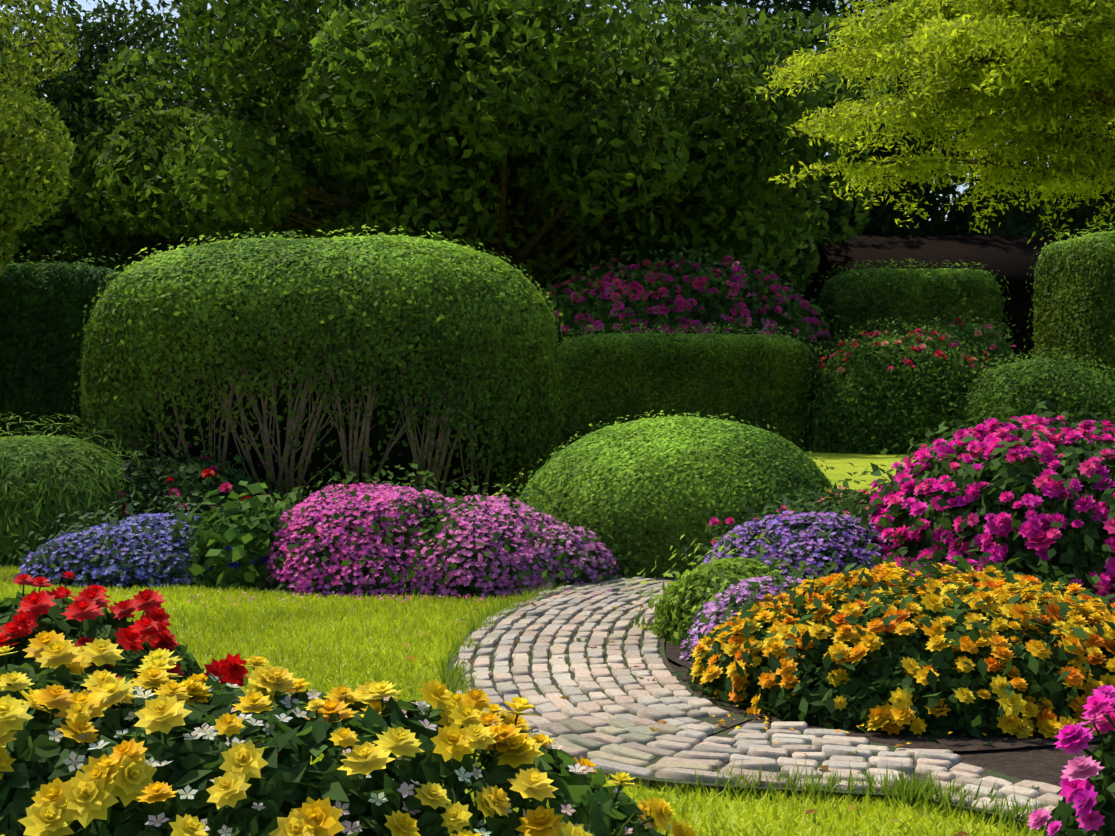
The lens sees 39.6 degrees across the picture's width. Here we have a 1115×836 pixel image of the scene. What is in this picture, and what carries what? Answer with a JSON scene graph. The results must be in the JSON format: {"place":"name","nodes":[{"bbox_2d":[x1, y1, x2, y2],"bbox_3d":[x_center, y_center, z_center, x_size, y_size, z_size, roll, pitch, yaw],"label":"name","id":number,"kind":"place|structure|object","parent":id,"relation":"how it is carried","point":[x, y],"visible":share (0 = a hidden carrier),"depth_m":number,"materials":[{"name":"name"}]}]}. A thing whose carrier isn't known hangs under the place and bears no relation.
{"place":"outdoors","nodes":[
{"label":"outdoors","id":0,"kind":"place"},
{"bbox_2d":[0,445,1046,835],"bbox_3d":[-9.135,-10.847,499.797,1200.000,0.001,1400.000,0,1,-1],"label":"lawn ground","id":1,"kind":"structure","parent":0,"point":[842,465],"depth_m":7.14,"materials":[{"name":"green plant"}]},
{"bbox_2d":[0,29,64,226],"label":"tree","id":2,"kind":"object","parent":1,"relation":"on","point":[23,46],"visible":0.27,"depth_m":14.01,"materials":[{"name":"green plant"}]},
{"bbox_2d":[0,0,79,277],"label":"tree leaves","id":3,"kind":"object","parent":2,"relation":"attached to","point":[17,145],"visible":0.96,"depth_m":13.52,"materials":[{"name":"green plant"}]},
{"bbox_2d":[0,244,133,441],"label":"hedge","id":4,"kind":"object","parent":1,"relation":"on","point":[65,268],"depth_m":14.11,"materials":[{"name":"green plant"}]},
{"bbox_2d":[0,412,161,567],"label":"shrub","id":5,"kind":"object","parent":1,"relation":"on","point":[70,473],"depth_m":9.38,"materials":[{"name":"green plant"}]},
{"bbox_2d":[26,204,137,270],"bbox_3d":[-10.552,-2.512,35.758,4.206,5.516,3.947,0,1,-1],"label":"tree","id":6,"kind":"object","parent":1,"relation":"on","point":[99,265],"depth_m":34.65,"materials":[{"name":"green plant"}]},
{"bbox_2d":[0,0,329,271],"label":"tree","id":7,"kind":"object","parent":1,"relation":"on","point":[81,94],"depth_m":31.76,"materials":[{"name":"green plant"}]},
{"bbox_2d":[68,224,567,505],"bbox_3d":[-1.690,-0.233,11.461,3.518,2.309,2.828,0,1,-1],"label":"shrub","id":8,"kind":"object","parent":1,"relation":"on","point":[405,257],"depth_m":10.28,"materials":[{"name":"green plant"}]},
{"bbox_2d":[147,0,750,132],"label":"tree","id":9,"kind":"object","parent":1,"relation":"on","point":[171,9],"depth_m":39.03,"materials":[{"name":"green plant"}]},
{"bbox_2d":[60,0,897,307],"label":"tree","id":10,"kind":"object","parent":1,"relation":"on","point":[378,74],"depth_m":27.19,"materials":[{"name":"green plant"}]},
{"bbox_2d":[517,410,834,579],"bbox_3d":[0.727,0.427,9.226,2.093,0.939,1.907,0,1,-1],"label":"dome bush","id":11,"kind":"object","parent":1,"relation":"on","point":[786,465],"depth_m":8.58,"materials":[{"name":"green plant"}]},
{"bbox_2d":[556,322,821,449],"bbox_3d":[1.953,-0.374,24.702,4.455,2.309,1.851,0,1,-1],"label":"hedge","id":12,"kind":"object","parent":1,"relation":"on","point":[578,413],"depth_m":24.02,"materials":[{"name":"green plant"}]},
{"bbox_2d":[542,242,846,445],"bbox_3d":[1.944,-1.280,27.017,6.932,3.649,3.029,0,1,-1],"label":"pink shrub","id":13,"kind":"object","parent":1,"relation":"on","point":[598,308],"depth_m":26.49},
{"bbox_2d":[438,579,1095,835],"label":"path edge tufts","id":14,"kind":"object","parent":1,"relation":"on","point":[905,789],"visible":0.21,"depth_m":4.06,"materials":[{"name":"green plant"}]},
{"bbox_2d":[556,0,1110,235],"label":"tree","id":15,"kind":"object","parent":1,"relation":"on","point":[937,200],"depth_m":36.46,"materials":[{"name":"green plant"}]},
{"bbox_2d":[819,127,946,235],"bbox_3d":[7.633,-3.409,37.198,4.143,7.241,3.847,0,1,-1],"label":"tree","id":16,"kind":"object","parent":1,"relation":"on","point":[936,224],"depth_m":36.18,"materials":[{"name":"green plant"}]},
{"bbox_2d":[797,316,998,454],"bbox_3d":[5.467,-0.526,24.239,3.622,2.177,2.770,0,1,-1],"label":"rose bush","id":17,"kind":"object","parent":1,"relation":"on","point":[829,398],"depth_m":23.53,"materials":[{"name":"green plant"}]},
{"bbox_2d":[813,258,1011,357],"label":"hedge","id":18,"kind":"object","parent":1,"relation":"on","point":[950,289],"depth_m":27.10,"materials":[{"name":"green plant"}]},
{"bbox_2d":[915,307,1037,367],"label":"rose bush","id":19,"kind":"object","parent":1,"relation":"on","point":[996,340],"depth_m":25.30,"materials":[{"name":"green plant"}]},
{"bbox_2d":[941,159,1072,235],"bbox_3d":[10.636,-3.020,36.869,4.173,6.478,3.838,0,1,-1],"label":"tree","id":20,"kind":"object","parent":1,"relation":"on","point":[955,217],"depth_m":36.04,"materials":[{"name":"green plant"}]},
{"bbox_2d":[947,348,1114,439],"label":"round bush","id":21,"kind":"object","parent":1,"relation":"on","point":[1045,370],"depth_m":22.83,"materials":[{"name":"green plant"}]},
{"bbox_2d":[1025,222,1114,380],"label":"hedge","id":22,"kind":"object","parent":1,"relation":"on","point":[1041,318],"depth_m":27.47,"materials":[{"name":"green plant"}]},
{"bbox_2d":[1048,95,1114,237],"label":"tree","id":23,"kind":"object","parent":1,"relation":"on","point":[1088,212],"depth_m":36.31,"materials":[{"name":"green plant"}]},
{"bbox_2d":[0,0,1070,376],"label":"sky","id":24,"kind":"structure","parent":0,"point":[85,6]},
{"bbox_2d":[1,563,1114,797],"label":"bed soil","id":25,"kind":"structure","parent":0,"point":[1039,759],"depth_m":4.64,"materials":[{"name":"brown soil"}]},
{"bbox_2d":[0,490,214,587],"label":"flowering bush","id":26,"kind":"object","parent":25,"relation":"on","point":[86,577],"depth_m":8.38,"materials":[{"name":"plant"}]},
{"bbox_2d":[0,588,264,768],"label":"bed","id":27,"kind":"object","parent":25,"relation":"on","point":[106,625],"visible":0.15,"depth_m":2.98,"materials":[{"name":"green plant"}]},
{"bbox_2d":[93,439,289,520],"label":"flowering bush","id":28,"kind":"object","parent":25,"relation":"on","point":[187,471],"depth_m":9.71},
{"bbox_2d":[172,481,300,591],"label":"green clump","id":29,"kind":"object","parent":25,"relation":"on","point":[232,524],"visible":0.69,"depth_m":8.26,"materials":[{"name":"green plant"}]},
{"bbox_2d":[0,658,667,835],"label":"flowering plants","id":30,"kind":"object","parent":25,"relation":"on","point":[290,774],"depth_m":1.82,"materials":[{"name":"green plant"}]},
{"bbox_2d":[256,458,480,596],"bbox_3d":[-0.997,0.576,8.489,1.592,0.703,1.410,0,1,-1],"label":"flowering bush","id":31,"kind":"object","parent":25,"relation":"on","point":[311,529],"depth_m":8.10,"materials":[{"name":"plant"}]},
{"bbox_2d":[381,476,600,598],"bbox_3d":[-0.448,0.617,8.371,1.458,0.624,1.272,0,1,-1],"label":"flowering bush","id":32,"kind":"object","parent":25,"relation":"on","point":[473,589],"depth_m":8.00,"materials":[{"name":"purple plant"}]},
{"bbox_2d":[0,255,1114,835],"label":"flowers","id":33,"kind":"object","parent":25,"relation":"on","point":[124,773],"visible":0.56,"depth_m":4.85,"materials":[{"name":"multicoloured plant"}]},
{"bbox_2d":[0,422,1114,835],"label":"flower stems","id":34,"kind":"object","parent":25,"relation":"on","point":[1094,756],"visible":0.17,"depth_m":2.09,"materials":[{"name":"green plant"}]},
{"bbox_2d":[497,498,634,591],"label":"flowering bush","id":35,"kind":"object","parent":25,"relation":"on","point":[579,573],"depth_m":8.15,"materials":[{"name":"purple plant"}]},
{"bbox_2d":[387,578,1036,835],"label":"fallen leaves","id":36,"kind":"object","parent":25,"relation":"on","point":[851,807],"visible":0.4,"depth_m":4.98,"materials":[{"name":"plant"}]},
{"bbox_2d":[627,529,816,645],"bbox_3d":[0.767,0.727,6.496,0.960,0.501,1.070,0,1,-1],"label":"shrub","id":37,"kind":"object","parent":25,"relation":"on","point":[683,586],"depth_m":6.46,"materials":[{"name":"green plant"}]},
{"bbox_2d":[658,540,835,662],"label":"flowering plant","id":38,"kind":"object","parent":25,"relation":"on","point":[735,581],"visible":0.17,"depth_m":5.99,"materials":[{"name":"purple plant"}]},
{"bbox_2d":[692,500,814,569],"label":"flowering plant","id":39,"kind":"object","parent":25,"relation":"on","point":[737,510],"visible":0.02,"depth_m":7.80,"materials":[{"name":"green plant"}]},
{"bbox_2d":[669,489,893,580],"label":"flowering bush","id":40,"kind":"object","parent":25,"relation":"on","point":[826,535],"depth_m":7.09,"materials":[{"name":"purple plant"}]},
{"bbox_2d":[759,462,892,523],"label":"flowering bush","id":41,"kind":"object","parent":25,"relation":"on","point":[837,505],"depth_m":7.95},
{"bbox_2d":[670,543,1114,744],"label":"marigold bed","id":42,"kind":"object","parent":25,"relation":"on","point":[882,674],"depth_m":4.94,"materials":[{"name":"orange plant"}]},
{"bbox_2d":[846,399,1114,595],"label":"pink flower bed","id":43,"kind":"object","parent":25,"relation":"on","point":[1067,553],"depth_m":6.64,"materials":[{"name":"plant"}]},
{"bbox_2d":[1046,730,1114,835],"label":"flowering plant","id":44,"kind":"object","parent":25,"relation":"on","point":[1103,781],"visible":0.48,"depth_m":2.13,"materials":[{"name":"green plant"}]},
{"bbox_2d":[116,588,1058,755],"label":"fallen petals","id":45,"kind":"object","parent":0,"point":[766,718],"visible":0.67,"depth_m":7.54,"materials":[{"name":"plant"}]},
{"bbox_2d":[700,157,824,351],"bbox_3d":[4.770,-3.229,36.621,4.297,6.945,3.920,0,1,-1],"label":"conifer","id":46,"kind":"object","parent":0,"point":[808,295],"depth_m":35.17,"materials":[{"name":"plant"}]},
{"bbox_2d":[447,574,1099,835],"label":"brick path","id":47,"kind":"structure","parent":0,"point":[634,743],"depth_m":4.90,"materials":[{"name":"beige stone"}]},
{"bbox_2d":[822,280,1036,361],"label":"shed walls","id":48,"kind":"structure","parent":0,"point":[1019,305],"depth_m":31.11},
{"bbox_2d":[800,235,1073,292],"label":"shed roof","id":49,"kind":"structure","parent":48,"relation":"on","point":[1011,257],"depth_m":31.93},
{"bbox_2d":[747,0,1114,243],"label":"gold tree","id":50,"kind":"object","parent":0,"point":[953,17],"depth_m":16.90,"materials":[{"name":"yellow plant"}]}
]}

